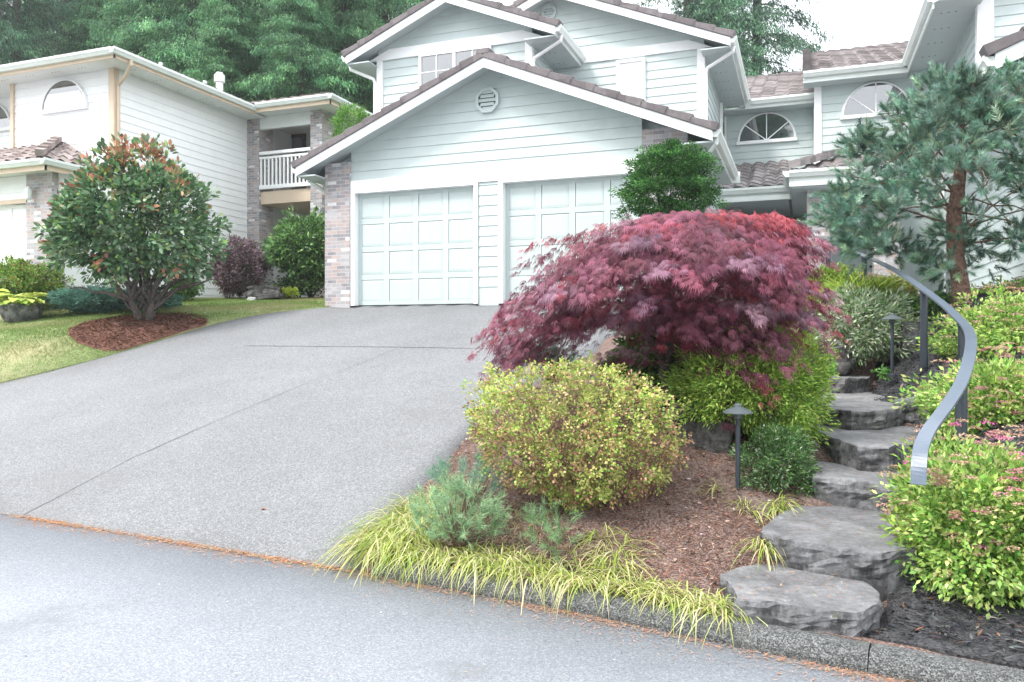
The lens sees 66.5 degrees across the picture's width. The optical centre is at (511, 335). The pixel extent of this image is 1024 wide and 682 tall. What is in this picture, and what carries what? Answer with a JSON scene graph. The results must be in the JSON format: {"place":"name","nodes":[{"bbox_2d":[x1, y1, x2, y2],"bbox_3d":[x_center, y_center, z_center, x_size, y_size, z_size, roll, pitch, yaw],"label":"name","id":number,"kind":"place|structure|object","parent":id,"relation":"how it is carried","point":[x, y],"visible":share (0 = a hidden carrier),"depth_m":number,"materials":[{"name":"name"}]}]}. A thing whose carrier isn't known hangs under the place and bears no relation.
{"place":"outdoors","nodes":[
{"label":"outdoors","id":0,"kind":"place"},
{"bbox_2d":[0,297,328,382],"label":"lawn","id":1,"kind":"structure","parent":0,"point":[8,372],"depth_m":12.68,"materials":[{"name":"green plant"}]},
{"bbox_2d":[0,304,43,322],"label":"stone bowl","id":2,"kind":"object","parent":1,"relation":"on","point":[13,313],"visible":0.81,"depth_m":14.73,"materials":[{"name":"grey stone"}]},
{"bbox_2d":[0,288,57,306],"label":"hosta","id":3,"kind":"object","parent":2,"relation":"in","point":[9,298],"visible":0.96,"depth_m":14.78,"materials":[{"name":"yellow plant"}]},
{"bbox_2d":[0,255,75,310],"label":"azalea bush","id":4,"kind":"object","parent":1,"relation":"on","point":[23,275],"visible":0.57,"depth_m":15.71,"materials":[{"name":"green plant"}]},
{"bbox_2d":[33,280,186,312],"bbox_3d":[-7.946,-0.749,15.621,2.820,0.739,1.904,0,0,-1],"label":"spreading juniper","id":5,"kind":"object","parent":1,"relation":"on","point":[76,300],"visible":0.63,"depth_m":15.06,"materials":[{"name":"green plant"}]},
{"bbox_2d":[68,313,207,351],"bbox_3d":[-6.711,0.029,13.982,2.015,0.934,2.335,0,0,20],"label":"mulch ring","id":6,"kind":"object","parent":1,"relation":"on","point":[129,332],"visible":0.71,"depth_m":13.53,"materials":[{"name":"brown wood"}]},
{"bbox_2d":[31,131,235,320],"bbox_3d":[-6.815,-1.902,14.296,3.263,3.443,3.232,0,0,20],"label":"round headed tree","id":7,"kind":"object","parent":6,"relation":"on","point":[88,216],"visible":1,"depth_m":13.51,"materials":[{"name":"green plant"}]},
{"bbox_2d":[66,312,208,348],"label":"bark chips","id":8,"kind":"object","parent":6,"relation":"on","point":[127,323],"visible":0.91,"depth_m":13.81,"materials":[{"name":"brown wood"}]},
{"bbox_2d":[208,233,273,298],"bbox_3d":[-6.327,-1.555,18.196,1.568,1.650,1.686,0,0,20],"label":"barberry bush","id":9,"kind":"object","parent":1,"relation":"on","point":[247,269],"visible":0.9,"depth_m":17.76,"materials":[{"name":"purple plant"}]},
{"bbox_2d":[245,286,288,298],"bbox_3d":[-5.514,-0.967,17.608,0.937,0.300,0.580,0,0,9],"label":"boulder","id":10,"kind":"object","parent":1,"relation":"on","point":[260,292],"visible":0.85,"depth_m":17.36,"materials":[{"name":"grey stone"}]},
{"bbox_2d":[261,205,324,297],"bbox_3d":[-4.851,-1.971,18.598,2.256,2.239,2.305,0,0,-10],"label":"rhododendron","id":11,"kind":"object","parent":1,"relation":"on","point":[303,242],"visible":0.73,"depth_m":17.94,"materials":[{"name":"green plant"}]},
{"bbox_2d":[265,271,324,297],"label":"groundcover shrub","id":12,"kind":"object","parent":1,"relation":"on","point":[300,283],"visible":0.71,"depth_m":18.00,"materials":[{"name":"green plant"}]},
{"bbox_2d":[324,101,369,186],"bbox_3d":[-3.997,-3.610,19.442,1.462,4.574,1.666,0,0,20],"label":"cedar shrub","id":13,"kind":"object","parent":1,"relation":"on","point":[340,116],"visible":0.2,"depth_m":19.07,"materials":[{"name":"green plant"}]},
{"bbox_2d":[0,302,623,573],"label":"driveway","id":14,"kind":"structure","parent":0,"point":[314,463],"depth_m":8.46,"materials":[{"name":"grey concrete"}]},
{"bbox_2d":[3,513,372,580],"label":"needle litter","id":15,"kind":"object","parent":14,"relation":"on","point":[238,552],"visible":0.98,"depth_m":5.77,"materials":[{"name":"brown plant"}]},
{"bbox_2d":[0,514,907,681],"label":"street","id":16,"kind":"structure","parent":0,"point":[304,619],"depth_m":4.09,"materials":[{"name":"grey asphalt"}]},
{"bbox_2d":[370,558,618,618],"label":"curb","id":17,"kind":"structure","parent":16,"relation":"on","point":[582,606],"depth_m":4.61,"materials":[{"name":"concrete"}]},
{"bbox_2d":[358,576,913,681],"bbox_3d":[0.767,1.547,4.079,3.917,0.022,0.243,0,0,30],"label":"needle litter","id":18,"kind":"object","parent":16,"relation":"on","point":[805,663],"visible":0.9,"depth_m":4.09,"materials":[{"name":"brown plant"}]},
{"bbox_2d":[608,595,869,672],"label":"curb","id":19,"kind":"structure","parent":16,"relation":"on","point":[820,648],"depth_m":3.87,"materials":[{"name":"concrete"}]},
{"bbox_2d":[868,643,1023,681],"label":"curb","id":20,"kind":"structure","parent":16,"relation":"on","point":[903,663],"depth_m":3.50,"materials":[{"name":"concrete"}]},
{"bbox_2d":[2,0,922,106],"label":"sky","id":21,"kind":"structure","parent":0,"point":[855,23],"materials":[{"name":"white"}]},
{"bbox_2d":[366,272,999,664],"bbox_3d":[11.880,0.465,5.681,24.281,2.668,13.794,0,0,30],"label":"planting bed","id":22,"kind":"object","parent":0,"point":[661,524],"visible":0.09,"depth_m":5.27,"materials":[{"name":"brown soil"}]},
{"bbox_2d":[307,519,434,584],"bbox_3d":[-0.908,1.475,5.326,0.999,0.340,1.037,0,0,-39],"label":"ornamental grass","id":23,"kind":"object","parent":22,"relation":"on","point":[366,549],"depth_m":5.11,"materials":[{"name":"plant"}]},
{"bbox_2d":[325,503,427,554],"bbox_3d":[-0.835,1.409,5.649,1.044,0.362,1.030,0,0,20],"label":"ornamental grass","id":24,"kind":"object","parent":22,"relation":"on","point":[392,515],"depth_m":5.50,"materials":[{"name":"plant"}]},
{"bbox_2d":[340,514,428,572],"bbox_3d":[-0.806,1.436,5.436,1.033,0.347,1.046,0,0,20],"label":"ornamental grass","id":25,"kind":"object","parent":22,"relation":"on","point":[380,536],"depth_m":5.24,"materials":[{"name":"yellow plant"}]},
{"bbox_2d":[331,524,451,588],"bbox_3d":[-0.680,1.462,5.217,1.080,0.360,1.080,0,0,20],"label":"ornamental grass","id":26,"kind":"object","parent":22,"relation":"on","point":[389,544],"depth_m":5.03,"materials":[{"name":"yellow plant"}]},
{"bbox_2d":[351,506,446,559],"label":"ornamental grass","id":27,"kind":"object","parent":22,"relation":"on","point":[413,522],"depth_m":5.40,"materials":[{"name":"yellow plant"}]},
{"bbox_2d":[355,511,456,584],"bbox_3d":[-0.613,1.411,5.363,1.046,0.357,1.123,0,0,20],"label":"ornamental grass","id":28,"kind":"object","parent":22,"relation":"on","point":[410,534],"depth_m":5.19,"materials":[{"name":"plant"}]},
{"bbox_2d":[377,538,488,588],"bbox_3d":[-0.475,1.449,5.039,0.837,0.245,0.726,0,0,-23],"label":"ornamental grass","id":29,"kind":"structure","parent":22,"relation":"on","point":[426,559],"depth_m":4.95,"materials":[{"name":"plant"}]},
{"bbox_2d":[405,468,515,554],"bbox_3d":[-0.340,1.141,5.153,0.751,0.568,0.642,0,0,3],"label":"young pine","id":30,"kind":"object","parent":22,"relation":"on","point":[462,531],"visible":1,"depth_m":5.06,"materials":[{"name":"green plant"}]},
{"bbox_2d":[424,448,516,505],"bbox_3d":[-0.291,0.992,5.577,0.719,0.419,0.614,0,0,-4],"label":"young pine","id":31,"kind":"object","parent":22,"relation":"on","point":[436,472],"visible":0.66,"depth_m":5.50,"materials":[{"name":"green plant"}]},
{"bbox_2d":[421,538,523,597],"bbox_3d":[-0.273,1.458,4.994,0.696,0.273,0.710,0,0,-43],"label":"ornamental grass","id":32,"kind":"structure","parent":22,"relation":"on","point":[456,565],"depth_m":4.85,"materials":[{"name":"plant"}]},
{"bbox_2d":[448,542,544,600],"bbox_3d":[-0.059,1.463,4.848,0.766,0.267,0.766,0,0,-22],"label":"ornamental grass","id":33,"kind":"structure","parent":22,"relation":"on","point":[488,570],"depth_m":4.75,"materials":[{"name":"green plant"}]},
{"bbox_2d":[402,499,604,578],"bbox_3d":[-0.091,1.333,5.236,1.821,0.308,0.986,0,0,20],"label":"weed cover","id":34,"kind":"object","parent":22,"relation":"on","point":[512,523],"visible":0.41,"depth_m":5.07,"materials":[{"name":"green plant"}]},
{"bbox_2d":[467,550,569,603],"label":"ornamental grass","id":35,"kind":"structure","parent":22,"relation":"on","point":[505,569],"depth_m":4.65,"materials":[{"name":"green plant"}]},
{"bbox_2d":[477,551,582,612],"bbox_3d":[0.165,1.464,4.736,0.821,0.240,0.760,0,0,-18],"label":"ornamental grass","id":36,"kind":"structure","parent":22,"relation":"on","point":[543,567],"depth_m":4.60,"materials":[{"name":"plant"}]},
{"bbox_2d":[518,496,585,561],"bbox_3d":[0.236,1.180,4.837,0.429,0.388,0.662,0,0,-9],"label":"young pine","id":37,"kind":"object","parent":22,"relation":"on","point":[550,544],"visible":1,"depth_m":4.83,"materials":[{"name":"green plant"}]},
{"bbox_2d":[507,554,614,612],"bbox_3d":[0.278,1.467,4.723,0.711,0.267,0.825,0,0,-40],"label":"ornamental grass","id":38,"kind":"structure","parent":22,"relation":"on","point":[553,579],"depth_m":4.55,"materials":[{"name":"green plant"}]},
{"bbox_2d":[460,351,694,514],"bbox_3d":[0.467,0.709,5.591,1.639,1.208,1.459,0,0,4],"label":"golden barberry","id":39,"kind":"object","parent":22,"relation":"on","point":[648,481],"visible":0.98,"depth_m":5.25,"materials":[{"name":"yellow plant"}]},
{"bbox_2d":[544,551,623,620],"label":"ornamental grass","id":40,"kind":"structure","parent":22,"relation":"on","point":[568,585],"depth_m":4.48,"materials":[{"name":"green plant"}]},
{"bbox_2d":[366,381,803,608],"bbox_3d":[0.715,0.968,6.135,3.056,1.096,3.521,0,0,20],"label":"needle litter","id":41,"kind":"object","parent":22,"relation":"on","point":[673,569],"visible":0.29,"depth_m":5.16,"materials":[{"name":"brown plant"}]},
{"bbox_2d":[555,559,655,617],"bbox_3d":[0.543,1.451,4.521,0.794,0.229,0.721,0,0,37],"label":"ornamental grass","id":42,"kind":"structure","parent":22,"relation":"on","point":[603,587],"depth_m":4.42,"materials":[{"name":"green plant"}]},
{"bbox_2d":[558,547,655,595],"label":"ornamental grass","id":43,"kind":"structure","parent":22,"relation":"on","point":[610,570],"depth_m":4.59,"materials":[{"name":"plant"}]},
{"bbox_2d":[559,534,664,581],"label":"ornamental grass","id":44,"kind":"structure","parent":22,"relation":"on","point":[615,556],"depth_m":4.73,"materials":[{"name":"plant"}]},
{"bbox_2d":[586,570,673,616],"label":"ornamental grass","id":45,"kind":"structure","parent":22,"relation":"on","point":[625,586],"depth_m":4.37,"materials":[{"name":"green plant"}]},
{"bbox_2d":[595,324,689,387],"bbox_3d":[1.377,0.270,7.581,1.220,0.957,1.112,0,0,-6],"label":"shrub","id":46,"kind":"object","parent":22,"relation":"on","point":[652,358],"visible":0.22,"depth_m":7.33,"materials":[{"name":"green plant"}]},
{"bbox_2d":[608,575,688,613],"bbox_3d":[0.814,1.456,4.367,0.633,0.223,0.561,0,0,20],"label":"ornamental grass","id":47,"kind":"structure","parent":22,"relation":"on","point":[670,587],"depth_m":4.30,"materials":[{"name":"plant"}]},
{"bbox_2d":[466,207,852,431],"bbox_3d":[1.226,-0.103,6.797,3.132,1.963,2.974,0,0,8],"label":"japanese maple","id":48,"kind":"object","parent":22,"relation":"on","point":[691,256],"visible":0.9,"depth_m":5.88,"materials":[{"name":"red plant"}]},
{"bbox_2d":[619,580,715,632],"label":"ornamental grass","id":49,"kind":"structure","parent":22,"relation":"on","point":[674,599],"depth_m":4.20,"materials":[{"name":"yellow plant"}]},
{"bbox_2d":[608,138,731,222],"bbox_3d":[2.165,-1.451,10.915,1.610,2.639,1.455,0,0,-5],"label":"dwarf cypress","id":50,"kind":"object","parent":22,"relation":"on","point":[687,178],"visible":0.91,"depth_m":10.51,"materials":[{"name":"green plant"}]},
{"bbox_2d":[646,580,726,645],"bbox_3d":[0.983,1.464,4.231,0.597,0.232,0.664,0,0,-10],"label":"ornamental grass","id":51,"kind":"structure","parent":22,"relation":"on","point":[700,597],"depth_m":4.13,"materials":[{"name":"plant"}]},
{"bbox_2d":[662,401,742,452],"bbox_3d":[1.514,0.929,6.290,0.663,0.859,0.539,0,0,20],"label":"boulder","id":52,"kind":"object","parent":22,"relation":"on","point":[715,439],"visible":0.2,"depth_m":6.07,"materials":[{"name":"grey stone"}]},
{"bbox_2d":[658,587,750,635],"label":"ornamental grass","id":53,"kind":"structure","parent":22,"relation":"on","point":[696,604],"depth_m":4.11,"materials":[{"name":"plant"}]},
{"bbox_2d":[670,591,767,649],"bbox_3d":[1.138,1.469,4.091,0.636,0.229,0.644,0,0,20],"label":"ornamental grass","id":54,"kind":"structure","parent":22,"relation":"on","point":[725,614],"depth_m":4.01,"materials":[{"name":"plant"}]},
{"bbox_2d":[722,403,753,489],"bbox_3d":[1.606,0.806,5.550,0.216,0.657,0.214,0,0,20],"label":"path light","id":55,"kind":"object","parent":22,"relation":"on","point":[737,410],"visible":0.94,"depth_m":5.54,"materials":[{"name":"metal"}]},
{"bbox_2d":[651,317,841,461],"bbox_3d":[1.880,0.439,6.306,1.511,1.258,1.234,0,0,-7],"label":"thread cypress","id":56,"kind":"object","parent":22,"relation":"on","point":[806,386],"visible":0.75,"depth_m":5.96,"materials":[{"name":"green plant"}]},
{"bbox_2d":[727,536,790,570],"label":"ornamental grass","id":57,"kind":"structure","parent":22,"relation":"on","point":[761,542],"depth_m":4.61,"materials":[{"name":"yellow plant"}]},
{"bbox_2d":[728,414,823,497],"bbox_3d":[1.925,0.945,5.744,0.784,0.733,0.827,0,0,20],"label":"heather shrub","id":58,"kind":"object","parent":22,"relation":"on","point":[796,470],"visible":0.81,"depth_m":5.54,"materials":[{"name":"green plant"}]},
{"bbox_2d":[753,490,810,522],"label":"ornamental grass","id":59,"kind":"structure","parent":22,"relation":"on","point":[780,507],"depth_m":5.28,"materials":[{"name":"plant"}]},
{"bbox_2d":[719,564,883,636],"bbox_3d":[1.570,1.470,4.279,0.839,0.267,0.869,0,0,20],"label":"stone step","id":60,"kind":"object","parent":22,"relation":"on","point":[858,615],"visible":0.79,"depth_m":4.00,"materials":[{"name":"grey stone"}]},
{"bbox_2d":[802,261,860,305],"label":"azalea bush","id":61,"kind":"object","parent":22,"relation":"on","point":[828,271],"visible":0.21,"depth_m":10.16,"materials":[{"name":"green plant"}]},
{"bbox_2d":[760,505,926,601],"bbox_3d":[2.083,1.310,4.888,0.977,0.295,1.314,0,0,20],"label":"stone step","id":62,"kind":"object","parent":22,"relation":"on","point":[868,557],"visible":0.68,"depth_m":4.46,"materials":[{"name":"grey stone"}]},
{"bbox_2d":[821,375,870,393],"bbox_3d":[3.919,0.609,9.325,0.770,0.340,2.193,0,0,20],"label":"stone step","id":63,"kind":"object","parent":22,"relation":"on","point":[853,383],"visible":0.23,"depth_m":8.44,"materials":[{"name":"grey stone"}]},
{"bbox_2d":[813,340,854,374],"bbox_3d":[3.611,0.262,8.898,0.536,0.431,0.479,0,0,20],"label":"boulder","id":64,"kind":"object","parent":63,"relation":"on","point":[844,366],"visible":0.34,"depth_m":8.66,"materials":[{"name":"grey stone"}]},
{"bbox_2d":[806,392,904,429],"bbox_3d":[3.377,0.761,7.670,0.962,0.304,2.524,0,0,20],"label":"stone step","id":65,"kind":"object","parent":22,"relation":"on","point":[861,411],"visible":0.4,"depth_m":6.71,"materials":[{"name":"grey stone"}]},
{"bbox_2d":[807,266,906,316],"bbox_3d":[4.308,-0.473,9.902,1.327,0.800,1.566,0,0,-4],"label":"daylily","id":66,"kind":"object","parent":22,"relation":"on","point":[879,284],"visible":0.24,"depth_m":9.56,"materials":[{"name":"green plant"}]},
{"bbox_2d":[810,279,919,370],"bbox_3d":[4.049,-0.114,8.979,1.145,1.044,1.330,0,0,-7],"label":"variegated shrub","id":67,"kind":"object","parent":22,"relation":"on","point":[868,341],"visible":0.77,"depth_m":8.65,"materials":[{"name":"green plant"}]},
{"bbox_2d":[811,425,919,472],"bbox_3d":[2.942,0.934,6.526,0.942,0.310,2.049,0,0,20],"label":"stone step","id":68,"kind":"object","parent":22,"relation":"on","point":[867,450],"visible":0.45,"depth_m":5.86,"materials":[{"name":"grey stone"}]},
{"bbox_2d":[810,462,921,513],"bbox_3d":[2.589,1.124,5.712,0.788,0.310,1.460,0,0,20],"label":"stone step","id":69,"kind":"object","parent":22,"relation":"on","point":[835,485],"visible":0.34,"depth_m":5.34,"materials":[{"name":"grey stone"}]},
{"bbox_2d":[815,245,976,502],"bbox_3d":[3.848,-0.070,8.128,0.838,2.756,9.128,0,0,18],"label":"handrail","id":70,"kind":"object","parent":22,"relation":"on","point":[956,396],"visible":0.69,"depth_m":4.84,"materials":[{"name":"metal"}]},
{"bbox_2d":[797,52,1023,306],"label":"pine tree","id":71,"kind":"object","parent":22,"relation":"on","point":[1000,112],"visible":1,"depth_m":8.24,"materials":[{"name":"green plant"}]},
{"bbox_2d":[888,322,933,361],"bbox_3d":[4.529,0.145,8.751,0.504,0.619,0.466,0,0,4],"label":"boulder","id":72,"kind":"object","parent":22,"relation":"on","point":[914,333],"visible":0.2,"depth_m":8.54,"materials":[{"name":"grey stone"}]},
{"bbox_2d":[893,396,928,421],"bbox_3d":[3.581,0.666,6.995,0.308,0.248,0.250,0,0,20],"label":"boulder","id":73,"kind":"object","parent":22,"relation":"on","point":[909,410],"visible":0.35,"depth_m":6.91,"materials":[{"name":"grey stone"}]},
{"bbox_2d":[886,286,972,321],"bbox_3d":[4.906,-0.333,9.271,0.849,0.519,0.907,0,0,0],"label":"groundcover shrub","id":74,"kind":"object","parent":22,"relation":"on","point":[934,307],"visible":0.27,"depth_m":9.04,"materials":[{"name":"green plant"}]},
{"bbox_2d":[863,287,1023,668],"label":"bark bed","id":75,"kind":"object","parent":22,"relation":"on","point":[943,646],"visible":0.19,"depth_m":4.02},
{"bbox_2d":[881,313,903,375],"bbox_3d":[3.944,0.090,8.100,0.216,0.657,0.214,0,0,20],"label":"path light","id":76,"kind":"object","parent":75,"relation":"on","point":[892,317],"visible":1,"depth_m":8.09,"materials":[{"name":"metal"}]},
{"bbox_2d":[878,498,931,559],"bbox_3d":[2.244,1.111,4.453,0.300,0.434,0.505,0,0,20],"label":"seedling spirea","id":77,"kind":"object","parent":75,"relation":"on","point":[893,519],"visible":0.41,"depth_m":4.40,"materials":[{"name":"green plant"}]},
{"bbox_2d":[870,417,1023,618],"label":"spirea","id":78,"kind":"object","parent":75,"relation":"on","point":[938,516],"visible":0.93,"depth_m":4.11,"materials":[{"name":"green plant"}]},
{"bbox_2d":[888,338,1023,445],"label":"spirea","id":79,"kind":"object","parent":22,"relation":"on","point":[995,395],"visible":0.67,"depth_m":5.65,"materials":[{"name":"green plant"}]},
{"bbox_2d":[913,282,1023,361],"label":"spirea","id":80,"kind":"object","parent":22,"relation":"on","point":[945,347],"visible":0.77,"depth_m":7.14,"materials":[{"name":"green plant"}]},
{"bbox_2d":[970,271,1023,293],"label":"spirea","id":81,"kind":"object","parent":22,"relation":"on","point":[1018,283],"visible":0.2,"depth_m":9.06,"materials":[{"name":"green plant"}]},
{"bbox_3d":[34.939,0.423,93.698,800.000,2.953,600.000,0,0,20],"label":"ground","id":82,"kind":"structure","parent":0,"visible":0},
{"bbox_2d":[0,0,44,63],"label":"conifer","id":83,"kind":"object","parent":82,"relation":"on","point":[13,30],"visible":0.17,"depth_m":34.28,"materials":[{"name":"green plant"}]},
{"bbox_2d":[1,0,92,57],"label":"conifer","id":84,"kind":"object","parent":82,"relation":"on","point":[51,40],"visible":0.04,"depth_m":39.10,"materials":[{"name":"green plant"}]},
{"bbox_2d":[0,0,94,61],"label":"conifer","id":85,"kind":"object","parent":82,"relation":"on","point":[16,4],"visible":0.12,"depth_m":36.47,"materials":[{"name":"green plant"}]},
{"bbox_2d":[49,0,136,55],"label":"conifer","id":86,"kind":"object","parent":82,"relation":"on","point":[89,7],"visible":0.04,"depth_m":36.86,"materials":[{"name":"green plant"}]},
{"bbox_2d":[84,0,189,67],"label":"conifer","id":87,"kind":"object","parent":82,"relation":"on","point":[121,23],"visible":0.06,"depth_m":30.27,"materials":[{"name":"green plant"}]},
{"bbox_2d":[107,0,251,82],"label":"conifer","id":88,"kind":"object","parent":82,"relation":"on","point":[165,51],"visible":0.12,"depth_m":28.95,"materials":[{"name":"green plant"}]},
{"bbox_2d":[0,45,372,306],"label":"house","id":89,"kind":"structure","parent":82,"relation":"on","point":[59,114],"depth_m":18.44,"materials":[{"name":"white"}]},
{"bbox_2d":[0,204,25,278],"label":"garage door","id":90,"kind":"structure","parent":89,"relation":"in","point":[12,218],"depth_m":17.24,"materials":[{"name":"white"}]},
{"bbox_2d":[39,79,88,114],"bbox_3d":[-10.253,-5.495,17.860,1.453,0.725,0.075,0,0,20],"label":"window","id":91,"kind":"structure","parent":89,"relation":"in","point":[64,85],"depth_m":17.84,"materials":[{"name":"white wood"}]},
{"bbox_2d":[179,0,278,104],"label":"conifer","id":92,"kind":"object","parent":82,"relation":"on","point":[231,18],"visible":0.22,"depth_m":27.05,"materials":[{"name":"green plant"}]},
{"bbox_2d":[203,0,329,100],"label":"conifer","id":93,"kind":"object","parent":82,"relation":"on","point":[246,4],"visible":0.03,"depth_m":29.18,"materials":[{"name":"green plant"}]},
{"bbox_2d":[234,0,349,101],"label":"conifer","id":94,"kind":"object","parent":82,"relation":"on","point":[298,52],"visible":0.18,"depth_m":26.46,"materials":[{"name":"green plant"}]},
{"bbox_2d":[267,0,386,112],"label":"conifer","id":95,"kind":"object","parent":82,"relation":"on","point":[355,19],"visible":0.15,"depth_m":28.17,"materials":[{"name":"green plant"}]},
{"bbox_2d":[328,0,424,109],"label":"conifer","id":96,"kind":"object","parent":82,"relation":"on","point":[385,6],"visible":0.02,"depth_m":31.85,"materials":[{"name":"green plant"}]},
{"bbox_2d":[290,0,813,307],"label":"townhouse","id":97,"kind":"structure","parent":82,"relation":"on","point":[476,151],"depth_m":14.52,"materials":[{"name":"white"}]},
{"bbox_2d":[358,186,473,305],"bbox_3d":[-1.767,-1.628,14.437,2.440,2.115,0.061,0,0,20],"label":"garage door","id":98,"kind":"structure","parent":97,"relation":"in","point":[416,247],"depth_m":14.40,"materials":[{"name":"white metal"}]},
{"bbox_2d":[419,44,491,85],"bbox_3d":[-1.183,-5.295,16.071,1.620,1.190,0.070,0,0,20],"label":"window","id":99,"kind":"structure","parent":97,"relation":"in","point":[431,64],"depth_m":16.17,"materials":[{"name":"white glass"}]},
{"bbox_2d":[506,175,639,303],"bbox_3d":[1.039,-1.628,13.391,2.440,2.115,0.061,0,0,20],"label":"garage door","id":100,"kind":"structure","parent":97,"relation":"in","point":[535,211],"depth_m":13.50,"materials":[{"name":"white metal"}]},
{"bbox_2d":[616,57,645,101],"bbox_3d":[2.475,-5.183,16.265,0.607,1.150,0.070,0,0,20],"label":"window","id":101,"kind":"structure","parent":97,"relation":"in","point":[630,73],"depth_m":16.25,"materials":[{"name":"white"}]},
{"bbox_2d":[737,112,796,145],"bbox_3d":[6.315,-5.161,19.367,1.433,0.745,0.075,0,0,20],"label":"window","id":102,"kind":"structure","parent":97,"relation":"in","point":[768,127],"depth_m":19.34,"materials":[{"name":"white glass"}]},
{"bbox_2d":[632,0,768,188],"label":"conifer","id":103,"kind":"object","parent":82,"relation":"on","point":[685,4],"visible":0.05,"depth_m":35.06,"materials":[{"name":"green plant"}]},
{"bbox_2d":[682,0,837,133],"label":"conifer","id":104,"kind":"object","parent":82,"relation":"on","point":[791,41],"visible":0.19,"depth_m":34.77,"materials":[{"name":"green plant"}]},
{"bbox_2d":[783,0,1023,291],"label":"townhouse","id":105,"kind":"structure","parent":82,"relation":"on","point":[985,34],"depth_m":16.06,"materials":[{"name":"white"}]},
{"bbox_2d":[840,81,909,119],"bbox_3d":[8.284,-5.386,17.778,1.501,0.785,0.075,0,0,20],"label":"window","id":106,"kind":"structure","parent":105,"relation":"in","point":[866,98],"depth_m":17.82,"materials":[{"name":"white glass"}]},
{"bbox_2d":[866,220,912,280],"bbox_3d":[8.535,-1.610,17.665,0.950,1.980,0.133,0,0,20],"label":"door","id":107,"kind":"structure","parent":105,"relation":"in","point":[906,224],"depth_m":17.55,"materials":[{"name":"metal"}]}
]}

